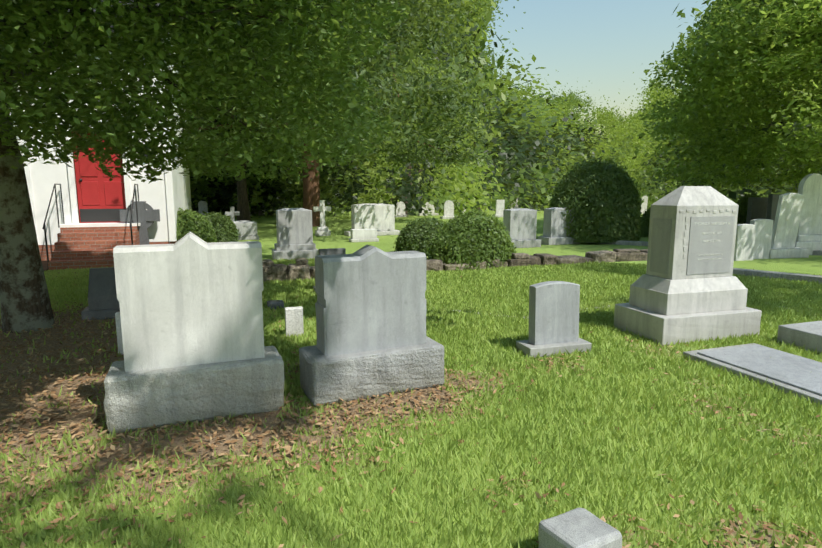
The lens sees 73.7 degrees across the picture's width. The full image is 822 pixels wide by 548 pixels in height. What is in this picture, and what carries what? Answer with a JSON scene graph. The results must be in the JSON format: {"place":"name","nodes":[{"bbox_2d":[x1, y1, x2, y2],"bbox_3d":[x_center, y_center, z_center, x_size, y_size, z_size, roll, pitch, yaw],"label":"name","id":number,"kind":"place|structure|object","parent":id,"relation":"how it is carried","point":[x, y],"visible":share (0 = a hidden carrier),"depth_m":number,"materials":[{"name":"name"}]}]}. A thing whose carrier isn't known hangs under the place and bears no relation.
{"place":"outdoors","nodes":[
{"label":"outdoors","id":0,"kind":"place"},
{"bbox_2d":[0,210,821,547],"bbox_3d":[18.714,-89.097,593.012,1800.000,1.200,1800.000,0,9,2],"label":"ground","id":1,"kind":"structure","parent":0,"point":[336,238],"depth_m":3.80,"materials":[{"name":"green plant"}]},
{"bbox_2d":[2,0,191,269],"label":"church","id":2,"kind":"structure","parent":1,"relation":"on","point":[95,236],"depth_m":12.68,"materials":[{"name":"white paint"}]},
{"bbox_2d":[81,267,119,320],"bbox_3d":[-3.883,0.237,7.171,0.703,0.618,0.444,-3,9,-19],"label":"gravestone","id":3,"kind":"object","parent":1,"relation":"on","point":[103,302],"visible":0.44,"depth_m":7.02,"materials":[{"name":"stone"}]},
{"bbox_2d":[115,312,123,354],"bbox_3d":[-2.866,0.589,5.521,0.160,0.420,0.100,-3,9,-19],"label":"gravestone","id":4,"kind":"object","parent":1,"relation":"on","point":[119,331],"visible":0.27,"depth_m":5.45,"materials":[{"name":"stone"}]},
{"bbox_2d":[119,201,159,244],"bbox_3d":[-6.432,-1.044,13.071,0.840,1.366,0.454,-3,9,-19],"label":"celtic cross","id":5,"kind":"object","parent":1,"relation":"on","point":[150,215],"visible":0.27,"depth_m":12.98,"materials":[{"name":"stone"}]},
{"bbox_2d":[73,155,214,211],"bbox_3d":[-22.136,-8.657,33.167,18.151,12.168,18.249,-6,10,-34],"label":"wood edge","id":6,"kind":"object","parent":1,"relation":"on","point":[76,185],"visible":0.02,"depth_m":30.92,"materials":[{"name":"green plant"}]},
{"bbox_2d":[74,103,230,213],"bbox_3d":[-16.747,-8.679,34.938,13.223,11.289,13.371,-4,10,-27],"label":"tree","id":7,"kind":"object","parent":1,"relation":"on","point":[195,208],"visible":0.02,"depth_m":33.19,"materials":[{"name":"green plant"}]},
{"bbox_2d":[103,232,283,432],"bbox_3d":[-1.562,0.364,3.973,1.196,1.333,0.446,-3,9,-21],"label":"headstone","id":8,"kind":"object","parent":1,"relation":"on","point":[191,316],"visible":0.96,"depth_m":3.83,"materials":[{"name":"stone"}]},
{"bbox_2d":[176,207,216,242],"bbox_3d":[-6.111,-1.193,14.708,2.387,1.216,1.674,31,32,74],"label":"shrub","id":9,"kind":"object","parent":1,"relation":"on","point":[194,222],"visible":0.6,"depth_m":14.27,"materials":[{"name":"green plant"}]},
{"bbox_2d":[198,200,207,214],"bbox_3d":[-12.095,-3.762,31.880,0.752,1.049,0.455,-3,9,-17],"label":"gravestone","id":10,"kind":"object","parent":1,"relation":"on","point":[202,206],"visible":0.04,"depth_m":31.78,"materials":[{"name":"stone"}]},
{"bbox_2d":[0,0,409,332],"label":"tree","id":11,"kind":"object","parent":1,"relation":"on","point":[25,303],"visible":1,"depth_m":5.72,"materials":[{"name":"green plant"}]},
{"bbox_2d":[186,58,246,188],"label":"tree","id":12,"kind":"object","parent":1,"relation":"on","point":[202,157],"depth_m":32.10,"materials":[{"name":"green plant"}]},
{"bbox_2d":[204,212,239,241],"bbox_3d":[-5.819,-1.311,16.087,1.481,1.020,1.375,-4,10,-27],"label":"shrub","id":13,"kind":"object","parent":1,"relation":"on","point":[225,228],"visible":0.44,"depth_m":15.87,"materials":[{"name":"green plant"}]},
{"bbox_2d":[225,207,239,220],"bbox_3d":[-6.569,-1.959,20.204,0.500,1.016,0.304,-3,9,-19],"label":"cross","id":14,"kind":"object","parent":1,"relation":"on","point":[232,213],"visible":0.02,"depth_m":20.12,"materials":[{"name":"grey stone"}]},
{"bbox_2d":[233,220,258,239],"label":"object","id":15,"kind":"object","parent":1,"relation":"on","point":[246,229],"visible":0.44,"depth_m":18.09,"materials":[{"name":"grey stone"}]},
{"bbox_2d":[213,171,299,213],"bbox_3d":[-10.598,-6.010,38.032,6.733,4.040,6.697,4,10,26],"label":"shrub","id":16,"kind":"object","parent":1,"relation":"on","point":[223,205],"depth_m":37.02,"materials":[{"name":"green plant"}]},
{"bbox_2d":[249,200,264,215],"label":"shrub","id":17,"kind":"object","parent":1,"relation":"on","point":[260,212],"visible":0.06,"depth_m":35.61,"materials":[{"name":"plant"}]},
{"bbox_2d":[190,103,345,218],"bbox_3d":[-11.713,-8.747,36.692,16.263,11.045,14.219,7,11,37],"label":"tree","id":18,"kind":"object","parent":1,"relation":"on","point":[213,189],"visible":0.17,"depth_m":33.27,"materials":[{"name":"green plant"}]},
{"bbox_2d":[267,300,283,309],"bbox_3d":[-1.888,0.452,7.644,0.223,0.150,0.185,-3,9,-19],"label":"marker","id":19,"kind":"object","parent":1,"relation":"on","point":[275,303],"visible":0.48,"depth_m":7.57,"materials":[{"name":"stone"}]},
{"bbox_2d":[71,0,499,226],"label":"cedar tree","id":20,"kind":"object","parent":1,"relation":"on","point":[432,97],"visible":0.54,"depth_m":21.05,"materials":[{"name":"green plant"}]},
{"bbox_2d":[285,306,303,336],"bbox_3d":[-1.312,0.538,6.155,0.190,0.330,0.090,-3,9,-19],"label":"foot stone","id":21,"kind":"object","parent":1,"relation":"on","point":[293,320],"visible":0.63,"depth_m":6.11,"materials":[{"name":"stone"}]},
{"bbox_2d":[272,208,318,259],"bbox_3d":[-2.789,-0.971,13.124,1.056,1.204,0.556,-3,9,-19],"label":"monument","id":22,"kind":"object","parent":1,"relation":"on","point":[294,233],"visible":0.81,"depth_m":12.92,"materials":[{"name":"grey stone"}]},
{"bbox_2d":[196,0,400,220],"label":"tree","id":23,"kind":"object","parent":1,"relation":"on","point":[242,203],"depth_m":27.55,"materials":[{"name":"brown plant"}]},
{"bbox_2d":[223,118,400,215],"bbox_3d":[-6.726,-9.070,37.659,13.308,11.236,13.161,-6,11,-36],"label":"tree","id":24,"kind":"object","parent":1,"relation":"on","point":[283,193],"visible":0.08,"depth_m":34.60,"materials":[{"name":"green plant"}]},
{"bbox_2d":[313,200,330,235],"bbox_3d":[-3.187,-2.011,19.720,0.620,1.266,0.354,-3,9,-19],"label":"white cross","id":25,"kind":"object","parent":1,"relation":"on","point":[322,230],"visible":0.98,"depth_m":19.64,"materials":[{"name":"stone"}]},
{"bbox_2d":[313,248,345,290],"bbox_3d":[-1.269,-0.063,8.867,0.604,0.698,0.303,-3,9,-19],"label":"gravestone","id":26,"kind":"object","parent":1,"relation":"on","point":[332,251],"visible":0.04,"depth_m":8.79,"materials":[{"name":"stone"}]},
{"bbox_2d":[349,229,378,241],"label":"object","id":27,"kind":"object","parent":1,"relation":"on","point":[363,235],"visible":0.98,"depth_m":17.39,"materials":[{"name":"stone"}]},
{"bbox_2d":[344,203,399,235],"bbox_3d":[-1.388,-1.998,20.033,2.006,1.146,0.707,-3,9,-19],"label":"headstone","id":28,"kind":"object","parent":1,"relation":"on","point":[380,217],"visible":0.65,"depth_m":19.81,"materials":[{"name":"stone"}]},
{"bbox_2d":[299,245,444,405],"bbox_3d":[-0.318,0.360,4.483,1.144,1.188,0.488,-4,10,-24],"label":"headstone","id":29,"kind":"object","parent":1,"relation":"on","point":[372,337],"visible":0.98,"depth_m":4.32,"materials":[{"name":"grey stone"}]},
{"bbox_2d":[281,53,509,219],"bbox_3d":[-1.330,-8.738,36.279,14.372,11.164,16.438,-2,9,-15],"label":"tree","id":30,"kind":"object","parent":1,"relation":"on","point":[436,190],"visible":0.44,"depth_m":33.56,"materials":[{"name":"green plant"}]},
{"bbox_2d":[288,7,503,214],"bbox_3d":[-4.247,-16.994,43.649,23.450,26.656,20.503,7,11,40],"label":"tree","id":31,"kind":"object","parent":1,"relation":"on","point":[384,186],"depth_m":38.02,"materials":[{"name":"green plant"}]},
{"bbox_2d":[395,201,408,216],"bbox_3d":[-0.648,-3.952,33.449,0.904,0.949,0.454,-3,9,-22],"label":"tablet","id":32,"kind":"object","parent":1,"relation":"on","point":[400,209],"visible":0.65,"depth_m":33.38,"materials":[{"name":"stone"}]},
{"bbox_2d":[0,257,821,547],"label":"grass","id":33,"kind":"structure","parent":1,"relation":"on","point":[614,281],"depth_m":3.40,"materials":[{"name":"green plant"}]},
{"bbox_2d":[0,256,821,547],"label":"fallen leaves","id":34,"kind":"object","parent":1,"relation":"on","point":[288,450],"visible":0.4,"depth_m":3.66,"materials":[{"name":"brown plant"}]},
{"bbox_2d":[346,50,490,213],"bbox_3d":[-0.193,-8.930,34.641,9.965,10.606,12.354,5,10,29],"label":"tree","id":35,"kind":"object","parent":1,"relation":"on","point":[370,166],"visible":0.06,"depth_m":33.33,"materials":[{"name":"green plant"}]},
{"bbox_2d":[393,216,445,254],"bbox_3d":[0.447,-1.028,14.424,1.572,0.960,2.115,6,11,35],"label":"shrub","id":36,"kind":"object","parent":1,"relation":"on","point":[418,235],"visible":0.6,"depth_m":13.79,"materials":[{"name":"green plant"}]},
{"bbox_2d":[334,0,521,212],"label":"tree","id":37,"kind":"object","parent":1,"relation":"on","point":[490,84],"visible":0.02,"depth_m":38.88,"materials":[{"name":"green plant"}]},
{"bbox_2d":[417,202,438,215],"bbox_3d":[1.095,-4.226,35.570,1.353,0.849,0.454,-3,9,-22],"label":"gravestone","id":38,"kind":"object","parent":1,"relation":"on","point":[433,213],"visible":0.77,"depth_m":35.51,"materials":[{"name":"stone"}]},
{"bbox_2d":[349,0,522,201],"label":"tree","id":39,"kind":"object","parent":1,"relation":"on","point":[472,3],"visible":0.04,"depth_m":37.97,"materials":[{"name":"green plant"}]},
{"bbox_2d":[440,200,456,218],"bbox_3d":[2.156,-3.695,31.436,0.904,1.049,0.453,-3,9,-19],"label":"tablet","id":40,"kind":"object","parent":1,"relation":"on","point":[448,210],"visible":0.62,"depth_m":31.34,"materials":[{"name":"stone"}]},
{"bbox_2d":[262,249,647,281],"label":"stone wall","id":41,"kind":"structure","parent":1,"relation":"on","point":[301,268],"depth_m":11.60,"materials":[{"name":"grey stone"}]},
{"bbox_2d":[426,207,516,269],"bbox_3d":[1.343,-0.817,12.048,1.775,1.280,2.524,10,13,48],"label":"shrub","id":42,"kind":"object","parent":1,"relation":"on","point":[472,235],"visible":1,"depth_m":11.41,"materials":[{"name":"green plant"}]},
{"bbox_2d":[394,46,588,215],"bbox_3d":[5.651,-10.779,43.824,19.764,13.249,19.870,0,9,0],"label":"tree","id":43,"kind":"object","parent":1,"relation":"on","point":[536,178],"visible":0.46,"depth_m":39.08,"materials":[{"name":"green plant"}]},
{"bbox_2d":[456,0,531,134],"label":"tree","id":44,"kind":"object","parent":1,"relation":"on","point":[484,8],"depth_m":48.09,"materials":[{"name":"green plant"}]},
{"bbox_2d":[492,200,504,216],"bbox_3d":[5.388,-3.973,33.254,0.832,1.049,0.454,-3,9,-20],"label":"tablet","id":45,"kind":"object","parent":1,"relation":"on","point":[499,206],"visible":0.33,"depth_m":33.16,"materials":[{"name":"stone"}]},
{"bbox_2d":[475,169,524,210],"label":"shrub","id":46,"kind":"object","parent":1,"relation":"on","point":[506,207],"visible":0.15,"depth_m":42.15,"materials":[{"name":"green plant"}]},
{"bbox_2d":[503,208,540,247],"bbox_3d":[3.134,-1.332,15.812,1.105,1.106,0.608,-3,9,-19],"label":"monument","id":47,"kind":"object","parent":1,"relation":"on","point":[520,224],"visible":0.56,"depth_m":15.61,"materials":[{"name":"grey stone"}]},
{"bbox_2d":[501,70,582,144],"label":"tree","id":48,"kind":"object","parent":1,"relation":"on","point":[553,113],"visible":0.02,"depth_m":47.00,"materials":[{"name":"green plant"}]},
{"bbox_2d":[491,93,605,210],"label":"tree","id":49,"kind":"object","parent":1,"relation":"on","point":[559,129],"depth_m":42.96,"materials":[{"name":"green plant"}]},
{"bbox_2d":[517,77,579,122],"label":"tree","id":50,"kind":"object","parent":1,"relation":"on","point":[541,95],"depth_m":55.29,"materials":[{"name":"green plant"}]},
{"bbox_2d":[516,281,591,356],"bbox_3d":[1.454,0.434,5.548,0.702,0.720,0.305,-3,9,-17],"label":"tablet","id":51,"kind":"object","parent":1,"relation":"on","point":[553,317],"visible":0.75,"depth_m":5.48,"materials":[{"name":"grey stone"}]},
{"bbox_2d":[538,207,578,244],"bbox_3d":[4.532,-1.477,16.756,1.107,1.106,0.608,-3,9,-19],"label":"monument","id":52,"kind":"object","parent":1,"relation":"on","point":[554,225],"visible":0.73,"depth_m":16.52,"materials":[{"name":"grey stone"}]},
{"bbox_2d":[535,81,601,132],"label":"tree","id":53,"kind":"object","parent":1,"relation":"on","point":[571,96],"visible":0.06,"depth_m":55.39,"materials":[{"name":"green plant"}]},
{"bbox_2d":[511,95,636,210],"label":"tree","id":54,"kind":"object","parent":1,"relation":"on","point":[577,137],"visible":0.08,"depth_m":44.51,"materials":[{"name":"green plant"}]},
{"bbox_2d":[538,508,621,547],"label":"gravestone","id":55,"kind":"object","parent":1,"relation":"on","point":[579,528],"visible":1,"depth_m":2.33,"materials":[{"name":"grey stone"}]},
{"bbox_2d":[569,110,602,137],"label":"tree","id":56,"kind":"object","parent":1,"relation":"on","point":[581,118],"depth_m":57.50,"materials":[{"name":"green plant"}]},
{"bbox_2d":[548,155,643,242],"bbox_3d":[5.854,-2.384,17.513,2.885,2.733,3.049,2,9,16],"label":"shrub","id":57,"kind":"object","parent":1,"relation":"on","point":[600,198],"visible":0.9,"depth_m":16.57,"materials":[{"name":"green plant"}]},
{"bbox_2d":[555,111,645,181],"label":"tree","id":58,"kind":"object","parent":1,"relation":"on","point":[593,129],"visible":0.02,"depth_m":46.58,"materials":[{"name":"green plant"}]},
{"bbox_2d":[591,86,661,137],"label":"tree","id":59,"kind":"object","parent":1,"relation":"on","point":[623,117],"depth_m":51.19,"materials":[{"name":"green plant"}]},
{"bbox_2d":[593,127,667,200],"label":"tree","id":60,"kind":"object","parent":1,"relation":"on","point":[619,151],"visible":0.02,"depth_m":41.89,"materials":[{"name":"green plant"}]},
{"bbox_2d":[581,63,694,181],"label":"bright tree","id":61,"kind":"object","parent":1,"relation":"on","point":[630,127],"visible":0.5,"depth_m":42.64,"materials":[{"name":"green plant"}]},
{"bbox_2d":[640,196,647,213],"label":"gravestone","id":62,"kind":"object","parent":1,"relation":"on","point":[644,205],"visible":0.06,"depth_m":37.45,"materials":[{"name":"stone"}]},
{"bbox_2d":[640,207,650,236],"bbox_3d":[8.506,-1.840,19.355,0.982,1.080,1.058,-2,9,-13],"label":"shrub","id":63,"kind":"object","parent":1,"relation":"on","point":[644,225],"visible":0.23,"depth_m":19.17,"materials":[{"name":"green plant"}]},
{"bbox_2d":[613,105,706,209],"bbox_3d":[20.089,-8.162,40.159,10.110,8.478,10.223,-6,10,-34],"label":"tree","id":64,"kind":"object","parent":1,"relation":"on","point":[652,195],"visible":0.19,"depth_m":39.33,"materials":[{"name":"green plant"}]},
{"bbox_2d":[614,186,761,345],"bbox_3d":[3.169,-0.152,6.228,1.347,1.672,0.808,-3,9,-17],"label":"westbury monument","id":65,"kind":"object","parent":1,"relation":"on","point":[687,286],"visible":0.98,"depth_m":6.01,"materials":[{"name":"stone"}]},
{"bbox_2d":[580,240,821,255],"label":"kerb","id":66,"kind":"structure","parent":1,"relation":"on","point":[644,243],"depth_m":16.27,"materials":[{"name":"concrete"}]},
{"bbox_2d":[632,65,821,202],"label":"tree","id":67,"kind":"object","parent":1,"relation":"on","point":[734,192],"visible":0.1,"depth_m":27.12,"materials":[{"name":"green plant"}]},
{"bbox_2d":[633,0,821,194],"bbox_3d":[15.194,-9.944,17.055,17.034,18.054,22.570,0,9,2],"label":"bright tree","id":68,"kind":"object","parent":1,"relation":"on","point":[742,38],"visible":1,"depth_m":15.85,"materials":[{"name":"green plant"}]},
{"bbox_2d":[673,0,798,197],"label":"tree","id":69,"kind":"object","parent":1,"relation":"on","point":[693,9],"depth_m":36.38,"materials":[{"name":"green plant"}]},
{"bbox_2d":[734,224,755,260],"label":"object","id":70,"kind":"object","parent":1,"relation":"on","point":[745,241],"visible":0.85,"depth_m":12.76,"materials":[{"name":"stone"}]},
{"bbox_2d":[736,192,760,224],"bbox_3d":[13.599,-2.479,22.006,1.572,1.559,1.692,7,11,39],"label":"shrub","id":71,"kind":"object","parent":1,"relation":"on","point":[742,203],"visible":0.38,"depth_m":21.70,"materials":[{"name":"green plant"}]},
{"bbox_2d":[683,343,821,404],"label":"ledger","id":72,"kind":"object","parent":1,"relation":"on","point":[793,372],"visible":0.88,"depth_m":4.90,"materials":[{"name":"grey stone"}]},
{"bbox_2d":[746,197,767,223],"bbox_3d":[11.127,-1.761,17.645,1.004,1.398,0.505,-3,9,-19],"label":"gravestone","id":73,"kind":"object","parent":1,"relation":"on","point":[757,208],"visible":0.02,"depth_m":17.50,"materials":[{"name":"stone"}]},
{"bbox_2d":[750,219,772,258],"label":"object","id":74,"kind":"object","parent":1,"relation":"on","point":[763,238],"visible":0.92,"depth_m":13.06,"materials":[{"name":"stone"}]},
{"bbox_2d":[766,194,781,231],"bbox_3d":[11.412,-1.721,17.053,1.104,1.498,0.505,-3,9,-19],"label":"gravestone","id":75,"kind":"object","parent":1,"relation":"on","point":[773,199],"depth_m":16.85,"materials":[{"name":"stone"}]},
{"bbox_2d":[732,45,821,163],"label":"bright tree","id":76,"kind":"object","parent":1,"relation":"on","point":[802,95],"visible":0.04,"depth_m":25.70,"materials":[{"name":"green plant"}]},
{"bbox_2d":[733,268,821,283],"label":"kerb","id":77,"kind":"structure","parent":1,"relation":"on","point":[775,274],"depth_m":10.02,"materials":[{"name":"stone"}]},
{"bbox_2d":[769,193,809,258],"bbox_3d":[9.117,-1.193,13.387,1.104,1.565,0.507,-2,9,-11],"label":"gravestone","id":78,"kind":"object","parent":1,"relation":"on","point":[787,220],"visible":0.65,"depth_m":13.25,"materials":[{"name":"stone"}]},
{"bbox_2d":[777,321,821,352],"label":"ledger","id":79,"kind":"object","parent":1,"relation":"on","point":[808,335],"visible":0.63,"depth_m":5.69,"materials":[{"name":"grey stone"}]},
{"bbox_2d":[795,173,821,254],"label":"gravestone","id":80,"kind":"object","parent":1,"relation":"on","point":[809,234],"visible":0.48,"depth_m":13.92,"materials":[{"name":"stone"}]},
{"bbox_2d":[469,0,721,139],"label":"sky","id":81,"kind":"structure","parent":0,"point":[602,43],"materials":[{"name":"blue"}]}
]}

